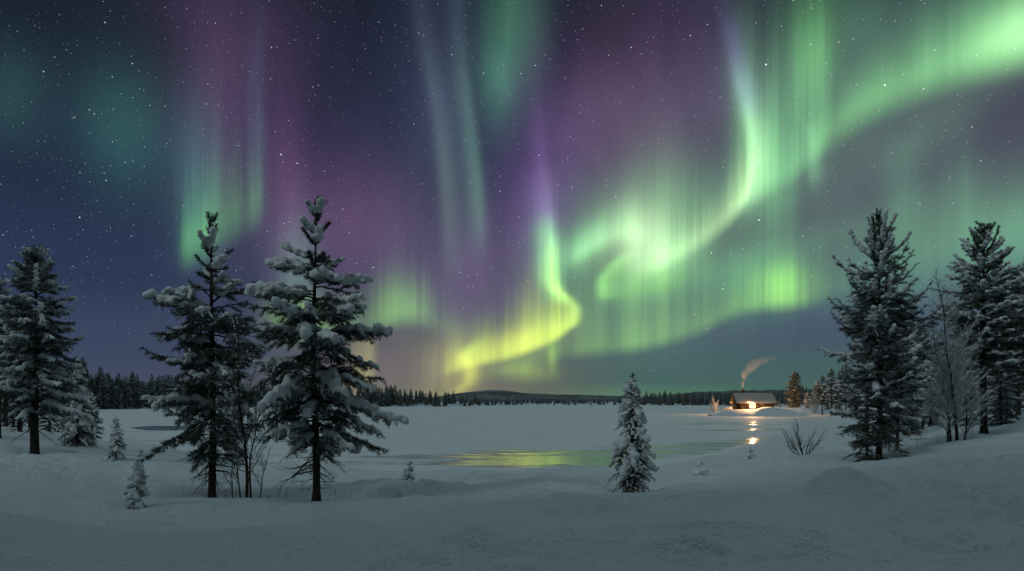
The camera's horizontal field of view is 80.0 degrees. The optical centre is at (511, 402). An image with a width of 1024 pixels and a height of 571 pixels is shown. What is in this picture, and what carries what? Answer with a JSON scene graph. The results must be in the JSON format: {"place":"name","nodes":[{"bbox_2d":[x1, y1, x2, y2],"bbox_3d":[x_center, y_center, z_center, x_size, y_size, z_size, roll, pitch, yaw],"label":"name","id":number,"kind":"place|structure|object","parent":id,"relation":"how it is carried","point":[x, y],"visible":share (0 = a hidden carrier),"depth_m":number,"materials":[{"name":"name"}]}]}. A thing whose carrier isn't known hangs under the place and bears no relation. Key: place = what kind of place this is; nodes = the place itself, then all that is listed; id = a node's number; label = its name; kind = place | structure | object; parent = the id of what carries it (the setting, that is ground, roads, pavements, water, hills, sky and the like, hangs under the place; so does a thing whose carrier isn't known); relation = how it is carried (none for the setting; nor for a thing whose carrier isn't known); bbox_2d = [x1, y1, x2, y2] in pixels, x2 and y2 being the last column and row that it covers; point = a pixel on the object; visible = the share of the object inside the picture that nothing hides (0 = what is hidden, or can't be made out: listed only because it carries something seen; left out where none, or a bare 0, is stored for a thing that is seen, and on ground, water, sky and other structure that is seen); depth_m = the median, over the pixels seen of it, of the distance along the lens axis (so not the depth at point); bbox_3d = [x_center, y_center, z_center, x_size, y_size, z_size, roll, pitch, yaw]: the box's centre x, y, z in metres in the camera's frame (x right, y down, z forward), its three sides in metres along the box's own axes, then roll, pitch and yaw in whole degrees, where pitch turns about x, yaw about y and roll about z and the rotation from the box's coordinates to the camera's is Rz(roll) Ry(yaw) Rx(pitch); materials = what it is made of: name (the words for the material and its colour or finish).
{"place":"outdoors","nodes":[
{"label":"outdoors","id":0,"kind":"place"},
{"bbox_2d":[9,405,795,470],"bbox_3d":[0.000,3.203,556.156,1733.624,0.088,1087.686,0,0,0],"label":"lake","id":1,"kind":"structure","parent":0,"point":[508,437],"depth_m":58.88,"materials":[{"name":"white ice"}]},
{"bbox_2d":[0,401,1023,570],"bbox_3d":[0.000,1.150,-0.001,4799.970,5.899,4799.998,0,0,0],"label":"snow ground","id":2,"kind":"structure","parent":0,"point":[932,503],"depth_m":10.77,"materials":[{"name":"white snow"}]},
{"bbox_2d":[0,316,10,426],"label":"pine tree","id":3,"kind":"object","parent":2,"relation":"on","point":[5,425],"visible":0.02,"depth_m":39.88,"materials":[{"name":"green plant"}]},
{"bbox_2d":[1,398,27,426],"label":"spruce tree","id":4,"kind":"object","parent":2,"relation":"on","point":[13,419],"visible":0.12,"depth_m":51.59,"materials":[{"name":"green plant"}]},
{"bbox_2d":[0,276,45,437],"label":"pine tree","id":5,"kind":"object","parent":2,"relation":"on","point":[7,291],"visible":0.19,"depth_m":29.02,"materials":[{"name":"green plant"}]},
{"bbox_2d":[1,305,45,431],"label":"pine tree","id":6,"kind":"object","parent":2,"relation":"on","point":[18,423],"visible":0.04,"depth_m":33.89,"materials":[{"name":"green plant"}]},
{"bbox_2d":[0,244,88,454],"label":"pine tree","id":7,"kind":"object","parent":2,"relation":"on","point":[29,351],"visible":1,"depth_m":23.76,"materials":[{"name":"green plant"}]},
{"bbox_2d":[39,391,63,433],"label":"spruce tree","id":8,"kind":"object","parent":2,"relation":"on","point":[51,425],"visible":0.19,"depth_m":43.79,"materials":[{"name":"green wood"}]},
{"bbox_2d":[52,355,100,447],"bbox_3d":[-19.225,0.122,27.046,1.752,4.450,1.802,0,0,38],"label":"spruce tree","id":9,"kind":"object","parent":2,"relation":"on","point":[81,436],"visible":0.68,"depth_m":26.86,"materials":[{"name":"green plant"}]},
{"bbox_2d":[70,373,89,402],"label":"conifer","id":10,"kind":"object","parent":2,"relation":"on","point":[80,384],"visible":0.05,"depth_m":268.01,"materials":[{"name":"plant"}]},
{"bbox_2d":[79,357,95,404],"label":"conifer","id":11,"kind":"object","parent":2,"relation":"on","point":[89,386],"visible":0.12,"depth_m":278.38,"materials":[{"name":"plant"}]},
{"bbox_2d":[89,376,96,402],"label":"conifer","id":12,"kind":"object","parent":2,"relation":"on","point":[91,381],"visible":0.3,"depth_m":285.23,"materials":[{"name":"plant"}]},
{"bbox_2d":[85,389,104,439],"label":"spruce tree","id":13,"kind":"object","parent":2,"relation":"on","point":[96,431],"visible":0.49,"depth_m":43.97,"materials":[{"name":"green wood"}]},
{"bbox_2d":[94,366,104,394],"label":"conifer","id":14,"kind":"object","parent":2,"relation":"on","point":[98,378],"visible":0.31,"depth_m":292.70,"materials":[{"name":"green plant"}]},
{"bbox_2d":[95,373,113,408],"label":"conifer","id":15,"kind":"object","parent":2,"relation":"on","point":[101,397],"visible":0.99,"depth_m":276.07,"materials":[{"name":"green plant"}]},
{"bbox_2d":[94,373,115,403],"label":"conifer","id":16,"kind":"object","parent":2,"relation":"on","point":[108,377],"visible":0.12,"depth_m":287.18,"materials":[{"name":"plant"}]},
{"bbox_2d":[101,379,123,408],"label":"conifer","id":17,"kind":"object","parent":2,"relation":"on","point":[113,395],"visible":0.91,"depth_m":278.45,"materials":[{"name":"green plant"}]},
{"bbox_2d":[106,416,126,460],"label":"spruce tree","id":18,"kind":"object","parent":2,"relation":"on","point":[117,451],"visible":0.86,"depth_m":21.90,"materials":[{"name":"white wood"}]},
{"bbox_2d":[114,373,121,389],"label":"conifer","id":19,"kind":"object","parent":2,"relation":"on","point":[116,382],"visible":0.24,"depth_m":300.63,"materials":[{"name":"plant"}]},
{"bbox_2d":[113,383,123,408],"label":"conifer","id":20,"kind":"object","parent":2,"relation":"on","point":[119,396],"visible":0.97,"depth_m":280.47,"materials":[{"name":"plant"}]},
{"bbox_2d":[121,376,133,408],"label":"conifer","id":21,"kind":"object","parent":2,"relation":"on","point":[127,394],"visible":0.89,"depth_m":286.64,"materials":[{"name":"green plant"}]},
{"bbox_2d":[125,371,136,400],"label":"conifer","id":22,"kind":"object","parent":2,"relation":"on","point":[131,380],"visible":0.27,"depth_m":298.86,"materials":[{"name":"plant"}]},
{"bbox_2d":[122,463,150,508],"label":"spruce sapling","id":23,"kind":"object","parent":2,"relation":"on","point":[136,479],"visible":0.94,"depth_m":12.90,"materials":[{"name":"white wood"}]},
{"bbox_2d":[132,373,144,408],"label":"conifer","id":24,"kind":"object","parent":2,"relation":"on","point":[136,398],"visible":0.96,"depth_m":291.50,"materials":[{"name":"green plant"}]},
{"bbox_2d":[136,449,143,458],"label":"spruce sapling","id":25,"kind":"object","parent":2,"relation":"on","point":[141,454],"visible":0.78,"depth_m":24.96,"materials":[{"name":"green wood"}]},
{"bbox_2d":[141,383,147,405],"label":"conifer","id":26,"kind":"object","parent":2,"relation":"on","point":[144,388],"visible":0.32,"depth_m":300.07,"materials":[{"name":"plant"}]},
{"bbox_2d":[145,373,157,406],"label":"conifer","id":27,"kind":"object","parent":2,"relation":"on","point":[151,391],"visible":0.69,"depth_m":298.04,"materials":[{"name":"green plant"}]},
{"bbox_2d":[155,376,165,406],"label":"conifer","id":28,"kind":"object","parent":2,"relation":"on","point":[158,388],"visible":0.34,"depth_m":305.22,"materials":[{"name":"plant"}]},
{"bbox_2d":[163,375,169,393],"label":"conifer","id":29,"kind":"object","parent":2,"relation":"on","point":[167,379],"visible":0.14,"depth_m":323.15,"materials":[{"name":"plant"}]},
{"bbox_2d":[164,375,175,395],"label":"conifer","id":30,"kind":"object","parent":2,"relation":"on","point":[171,382],"visible":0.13,"depth_m":318.07,"materials":[{"name":"plant"}]},
{"bbox_2d":[118,380,271,390],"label":"forest","id":31,"kind":"object","parent":2,"relation":"on","point":[240,387],"visible":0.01,"depth_m":430.62,"materials":[{"name":"plant"}]},
{"bbox_2d":[135,211,269,497],"bbox_3d":[-8.040,-1.206,15.979,3.332,7.704,2.520,0,0,-14],"label":"pine tree","id":32,"kind":"object","parent":2,"relation":"on","point":[194,358],"visible":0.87,"depth_m":15.65,"materials":[{"name":"green plant"}]},
{"bbox_2d":[197,312,273,497],"bbox_3d":[-6.869,0.213,15.220,1.808,4.914,1.903,0,0,-43],"label":"birch tree","id":33,"kind":"object","parent":2,"relation":"on","point":[248,489],"visible":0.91,"depth_m":15.31,"materials":[{"name":"plant"}]},
{"bbox_2d":[248,396,257,406],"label":"conifer","id":34,"kind":"object","parent":2,"relation":"on","point":[254,403],"visible":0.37,"depth_m":382.58,"materials":[{"name":"plant"}]},
{"bbox_2d":[239,196,408,500],"bbox_3d":[-4.488,-1.276,14.278,3.778,7.291,3.377,0,0,18],"label":"pine tree","id":35,"kind":"object","parent":2,"relation":"on","point":[293,386],"visible":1,"depth_m":14.18,"materials":[{"name":"green plant"}]},
{"bbox_2d":[361,390,371,402],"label":"conifer","id":36,"kind":"object","parent":2,"relation":"on","point":[368,396],"visible":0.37,"depth_m":459.99,"materials":[{"name":"plant"}]},
{"bbox_2d":[371,385,377,403],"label":"conifer","id":37,"kind":"object","parent":2,"relation":"on","point":[373,397],"visible":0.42,"depth_m":465.16,"materials":[{"name":"plant"}]},
{"bbox_2d":[373,386,381,403],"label":"conifer","id":38,"kind":"object","parent":2,"relation":"on","point":[377,396],"visible":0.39,"depth_m":450.99,"materials":[{"name":"plant"}]},
{"bbox_2d":[376,388,387,406],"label":"conifer","id":39,"kind":"object","parent":2,"relation":"on","point":[381,401],"visible":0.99,"depth_m":439.62,"materials":[{"name":"plant"}]},
{"bbox_2d":[384,389,391,405],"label":"conifer","id":40,"kind":"object","parent":2,"relation":"on","point":[387,398],"visible":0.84,"depth_m":445.37,"materials":[{"name":"plant"}]},
{"bbox_2d":[384,384,392,402],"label":"conifer","id":41,"kind":"object","parent":2,"relation":"on","point":[387,387],"visible":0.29,"depth_m":453.85,"materials":[{"name":"plant"}]},
{"bbox_2d":[390,385,398,404],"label":"conifer","id":42,"kind":"object","parent":2,"relation":"on","point":[393,398],"visible":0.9,"depth_m":456.99,"materials":[{"name":"plant"}]},
{"bbox_2d":[398,389,403,405],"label":"conifer","id":43,"kind":"object","parent":2,"relation":"on","point":[400,402],"visible":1,"depth_m":451.87,"materials":[{"name":"plant"}]},
{"bbox_2d":[403,389,406,403],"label":"conifer","id":44,"kind":"object","parent":2,"relation":"on","point":[404,396],"visible":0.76,"depth_m":472.76,"materials":[{"name":"plant"}]},
{"bbox_2d":[404,394,409,405],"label":"conifer","id":45,"kind":"object","parent":2,"relation":"on","point":[407,401],"visible":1,"depth_m":455.58,"materials":[{"name":"plant"}]},
{"bbox_2d":[401,461,414,480],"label":"spruce sapling","id":46,"kind":"object","parent":2,"relation":"on","point":[407,475],"visible":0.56,"depth_m":17.90,"materials":[{"name":"white wood"}]},
{"bbox_2d":[408,391,415,404],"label":"conifer","id":47,"kind":"object","parent":2,"relation":"on","point":[410,396],"visible":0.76,"depth_m":466.08,"materials":[{"name":"plant"}]},
{"bbox_2d":[414,391,418,403],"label":"conifer","id":48,"kind":"object","parent":2,"relation":"on","point":[416,399],"visible":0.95,"depth_m":473.84,"materials":[{"name":"plant"}]},
{"bbox_2d":[418,391,423,403],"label":"conifer","id":49,"kind":"object","parent":2,"relation":"on","point":[420,400],"visible":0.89,"depth_m":484.31,"materials":[{"name":"plant"}]},
{"bbox_2d":[423,393,427,404],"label":"conifer","id":50,"kind":"object","parent":2,"relation":"on","point":[425,401],"visible":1,"depth_m":468.74,"materials":[{"name":"plant"}]},
{"bbox_2d":[431,395,437,405],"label":"conifer","id":51,"kind":"object","parent":2,"relation":"on","point":[434,401],"visible":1,"depth_m":469.03,"materials":[{"name":"plant"}]},
{"bbox_2d":[442,392,447,405],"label":"conifer","id":52,"kind":"object","parent":2,"relation":"on","point":[444,402],"visible":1,"depth_m":474.43,"materials":[{"name":"plant"}]},
{"bbox_2d":[447,394,451,403],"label":"conifer","id":53,"kind":"object","parent":2,"relation":"on","point":[449,399],"visible":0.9,"depth_m":503.09,"materials":[{"name":"plant"}]},
{"bbox_2d":[470,397,654,404],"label":"forest","id":54,"kind":"object","parent":2,"relation":"on","point":[564,402],"visible":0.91,"depth_m":727.27,"materials":[{"name":"green plant"}]},
{"bbox_2d":[607,372,658,492],"bbox_3d":[3.180,0.989,15.996,1.266,3.599,1.519,0,0,27],"label":"spruce tree","id":55,"kind":"object","parent":2,"relation":"on","point":[629,466],"visible":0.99,"depth_m":15.83,"materials":[{"name":"white wood"}]},
{"bbox_2d":[667,395,673,404],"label":"conifer","id":56,"kind":"object","parent":2,"relation":"on","point":[670,402],"visible":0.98,"depth_m":651.79,"materials":[{"name":"plant"}]},
{"bbox_2d":[676,393,681,403],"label":"conifer","id":57,"kind":"object","parent":2,"relation":"on","point":[679,401],"visible":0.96,"depth_m":662.46,"materials":[{"name":"plant"}]},
{"bbox_2d":[695,393,700,404],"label":"conifer","id":58,"kind":"object","parent":2,"relation":"on","point":[697,402],"visible":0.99,"depth_m":642.93,"materials":[{"name":"plant"}]},
{"bbox_2d":[693,460,708,475],"bbox_3d":[6.512,2.426,21.182,0.526,0.831,0.590,0,0,0],"label":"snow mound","id":59,"kind":"object","parent":2,"relation":"on","point":[699,469],"visible":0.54,"depth_m":21.04,"materials":[{"name":"white snow"}]},
{"bbox_2d":[704,394,708,404],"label":"conifer","id":60,"kind":"object","parent":2,"relation":"on","point":[706,402],"visible":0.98,"depth_m":637.25,"materials":[{"name":"plant"}]},
{"bbox_2d":[708,396,718,413],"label":"birch tree","id":61,"kind":"object","parent":2,"relation":"on","point":[715,406],"visible":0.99,"depth_m":156.08,"materials":[{"name":"plant"}]},
{"bbox_2d":[717,393,723,404],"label":"conifer","id":62,"kind":"object","parent":2,"relation":"on","point":[720,401],"visible":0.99,"depth_m":632.83,"materials":[{"name":"plant"}]},
{"bbox_2d":[745,449,755,460],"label":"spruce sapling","id":63,"kind":"object","parent":2,"relation":"on","point":[749,455],"visible":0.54,"depth_m":25.89,"materials":[{"name":"white wood"}]},
{"bbox_2d":[729,389,777,409],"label":"log cabin","id":64,"kind":"object","parent":2,"relation":"on","point":[742,400],"visible":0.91,"depth_m":149.22,"materials":[{"name":"wood"}]},
{"bbox_2d":[749,403,755,408],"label":"window","id":65,"kind":"structure","parent":64,"relation":"in","point":[751,405],"depth_m":148.84,"materials":[{"name":"yellow"}]},
{"bbox_2d":[644,381,871,402],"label":"forest","id":66,"kind":"object","parent":2,"relation":"on","point":[690,397],"visible":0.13,"depth_m":736.28,"materials":[{"name":"green plant"}]},
{"bbox_2d":[784,372,804,407],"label":"pine tree","id":67,"kind":"object","parent":2,"relation":"on","point":[795,402],"visible":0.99,"depth_m":159.47,"materials":[{"name":"green plant"}]},
{"bbox_2d":[800,386,805,404],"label":"conifer","id":68,"kind":"object","parent":2,"relation":"on","point":[802,391],"visible":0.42,"depth_m":506.07,"materials":[{"name":"plant"}]},
{"bbox_2d":[782,418,824,455],"bbox_3d":[11.543,1.354,24.058,2.015,1.695,0.739,0,0,8],"label":"bush","id":69,"kind":"object","parent":2,"relation":"on","point":[800,447],"visible":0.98,"depth_m":24.06,"materials":[{"name":"brown plant"}]},
{"bbox_2d":[804,390,811,407],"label":"spruce tree","id":70,"kind":"object","parent":2,"relation":"on","point":[808,396],"visible":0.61,"depth_m":149.90,"materials":[{"name":"plant"}]},
{"bbox_2d":[803,387,820,411],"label":"birch tree","id":71,"kind":"object","parent":2,"relation":"on","point":[815,404],"visible":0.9,"depth_m":139.67,"materials":[{"name":"grey plant"}]},
{"bbox_2d":[812,381,820,408],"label":"pine tree","id":72,"kind":"object","parent":2,"relation":"on","point":[817,390],"visible":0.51,"depth_m":157.83,"materials":[{"name":"green plant"}]},
{"bbox_2d":[816,374,829,414],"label":"pine tree","id":73,"kind":"object","parent":2,"relation":"on","point":[822,388],"visible":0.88,"depth_m":134.78,"materials":[{"name":"green plant"}]},
{"bbox_2d":[820,386,833,409],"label":"spruce tree","id":74,"kind":"object","parent":2,"relation":"on","point":[827,406],"visible":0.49,"depth_m":149.92,"materials":[{"name":"plant"}]},
{"bbox_2d":[821,368,838,413],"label":"pine tree","id":75,"kind":"object","parent":2,"relation":"on","point":[830,390],"visible":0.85,"depth_m":131.85,"materials":[{"name":"green plant"}]},
{"bbox_2d":[828,377,844,415],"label":"spruce tree","id":76,"kind":"object","parent":2,"relation":"on","point":[834,396],"visible":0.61,"depth_m":121.77,"materials":[{"name":"plant"}]},
{"bbox_2d":[832,371,844,406],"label":"pine tree","id":77,"kind":"object","parent":2,"relation":"on","point":[839,378],"visible":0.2,"depth_m":139.94,"materials":[{"name":"green plant"}]},
{"bbox_2d":[834,361,853,409],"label":"pine tree","id":78,"kind":"object","parent":2,"relation":"on","point":[844,369],"visible":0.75,"depth_m":114.74,"materials":[{"name":"green plant"}]},
{"bbox_2d":[842,367,857,399],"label":"pine tree","id":79,"kind":"object","parent":2,"relation":"on","point":[848,385],"visible":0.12,"depth_m":127.90,"materials":[{"name":"green plant"}]},
{"bbox_2d":[842,383,863,419],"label":"birch tree","id":80,"kind":"object","parent":2,"relation":"on","point":[851,397],"visible":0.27,"depth_m":88.05,"materials":[{"name":"plant"}]},
{"bbox_2d":[849,384,858,417],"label":"spruce tree","id":81,"kind":"object","parent":2,"relation":"on","point":[852,416],"visible":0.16,"depth_m":100.00,"materials":[{"name":"plant"}]},
{"bbox_2d":[842,382,886,461],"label":"spruce tree","id":82,"kind":"object","parent":2,"relation":"on","point":[866,443],"visible":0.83,"depth_m":19.37,"materials":[{"name":"green plant"}]},
{"bbox_2d":[818,207,945,460],"bbox_3d":[12.191,-2.212,19.977,3.461,8.484,3.239,0,0,0],"label":"pine tree","id":83,"kind":"object","parent":2,"relation":"on","point":[880,331],"visible":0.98,"depth_m":19.64,"materials":[{"name":"green plant"}]},
{"bbox_2d":[873,325,926,443],"bbox_3d":[13.892,-0.476,21.988,2.046,4.860,1.958,0,0,0],"label":"pine tree","id":84,"kind":"object","parent":2,"relation":"on","point":[917,401],"visible":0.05,"depth_m":21.68,"materials":[{"name":"green plant"}]},
{"bbox_2d":[899,374,928,435],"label":"spruce tree","id":85,"kind":"object","parent":2,"relation":"on","point":[920,426],"visible":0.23,"depth_m":29.79,"materials":[{"name":"green wood"}]},
{"bbox_2d":[913,355,935,424],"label":"tree","id":86,"kind":"object","parent":2,"relation":"on","point":[928,388],"visible":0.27,"depth_m":32.51,"materials":[{"name":"green plant"}]},
{"bbox_2d":[911,324,938,426],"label":"pine tree","id":87,"kind":"object","parent":2,"relation":"on","point":[922,338],"visible":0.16,"depth_m":35.86,"materials":[{"name":"green plant"}]},
{"bbox_2d":[918,351,950,426],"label":"spruce tree","id":88,"kind":"object","parent":2,"relation":"on","point":[930,423],"visible":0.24,"depth_m":33.88,"materials":[{"name":"plant"}]},
{"bbox_2d":[930,333,954,415],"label":"pine tree","id":89,"kind":"object","parent":2,"relation":"on","point":[939,340],"visible":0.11,"depth_m":47.82,"materials":[{"name":"green plant"}]},
{"bbox_2d":[911,266,1004,441],"bbox_3d":[16.511,-1.696,22.809,3.373,6.731,2.694,0,0,0],"label":"birch tree","id":90,"kind":"object","parent":2,"relation":"on","point":[955,393],"visible":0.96,"depth_m":22.75,"materials":[{"name":"grey plant"}]},
{"bbox_2d":[943,324,978,396],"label":"pine tree","id":91,"kind":"object","parent":2,"relation":"on","point":[973,360],"visible":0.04,"depth_m":41.77,"materials":[{"name":"green plant"}]},
{"bbox_2d":[946,373,987,419],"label":"birch tree","id":92,"kind":"object","parent":2,"relation":"on","point":[970,392],"visible":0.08,"depth_m":34.03,"materials":[{"name":"plant"}]},
{"bbox_2d":[957,369,979,425],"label":"spruce tree","id":93,"kind":"object","parent":2,"relation":"on","point":[969,391],"visible":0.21,"depth_m":30.89,"materials":[{"name":"plant"}]},
{"bbox_2d":[930,220,1023,433],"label":"pine tree","id":94,"kind":"object","parent":2,"relation":"on","point":[994,264],"visible":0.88,"depth_m":24.64,"materials":[{"name":"green plant"}]},
{"bbox_2d":[976,313,1015,394],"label":"pine tree","id":95,"kind":"object","parent":2,"relation":"on","point":[990,361],"visible":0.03,"depth_m":34.92,"materials":[{"name":"green plant"}]},
{"bbox_2d":[977,364,1018,417],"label":"birch tree","id":96,"kind":"object","parent":2,"relation":"on","point":[1009,401],"visible":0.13,"depth_m":29.93,"materials":[{"name":"grey plant"}]},
{"bbox_2d":[973,336,1023,426],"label":"spruce tree","id":97,"kind":"object","parent":2,"relation":"on","point":[1004,405],"visible":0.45,"depth_m":28.93,"materials":[{"name":"green plant"}]},
{"bbox_2d":[991,262,1023,410],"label":"pine tree","id":98,"kind":"object","parent":2,"relation":"on","point":[1012,355],"visible":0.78,"depth_m":24.16,"materials":[{"name":"green plant"}]},
{"bbox_2d":[1001,276,1023,415],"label":"pine tree","id":99,"kind":"object","parent":2,"relation":"on","point":[1017,404],"visible":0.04,"depth_m":33.93,"materials":[{"name":"green plant"}]},
{"bbox_2d":[1004,391,1023,411],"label":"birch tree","id":100,"kind":"object","parent":2,"relation":"on","point":[1014,400],"visible":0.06,"depth_m":43.83,"materials":[{"name":"plant"}]},
{"bbox_2d":[1007,291,1023,408],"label":"pine tree","id":101,"kind":"object","parent":2,"relation":"on","point":[1021,357],"visible":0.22,"depth_m":31.36,"materials":[{"name":"green plant"}]},
{"bbox_2d":[0,0,1023,398],"label":"sky","id":102,"kind":"structure","parent":0,"point":[556,197],"materials":[{"name":"multicoloured"}]},
{"bbox_2d":[432,390,640,401],"bbox_3d":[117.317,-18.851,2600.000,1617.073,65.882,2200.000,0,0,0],"label":"hills","id":103,"kind":"structure","parent":0,"point":[499,395],"depth_m":1960.01,"materials":[{"name":"green plant"}]},
{"bbox_2d":[601,388,941,401],"bbox_3d":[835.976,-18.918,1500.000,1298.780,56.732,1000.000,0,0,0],"label":"hills","id":104,"kind":"structure","parent":0,"point":[726,392],"depth_m":1380.48,"materials":[{"name":"green plant"}]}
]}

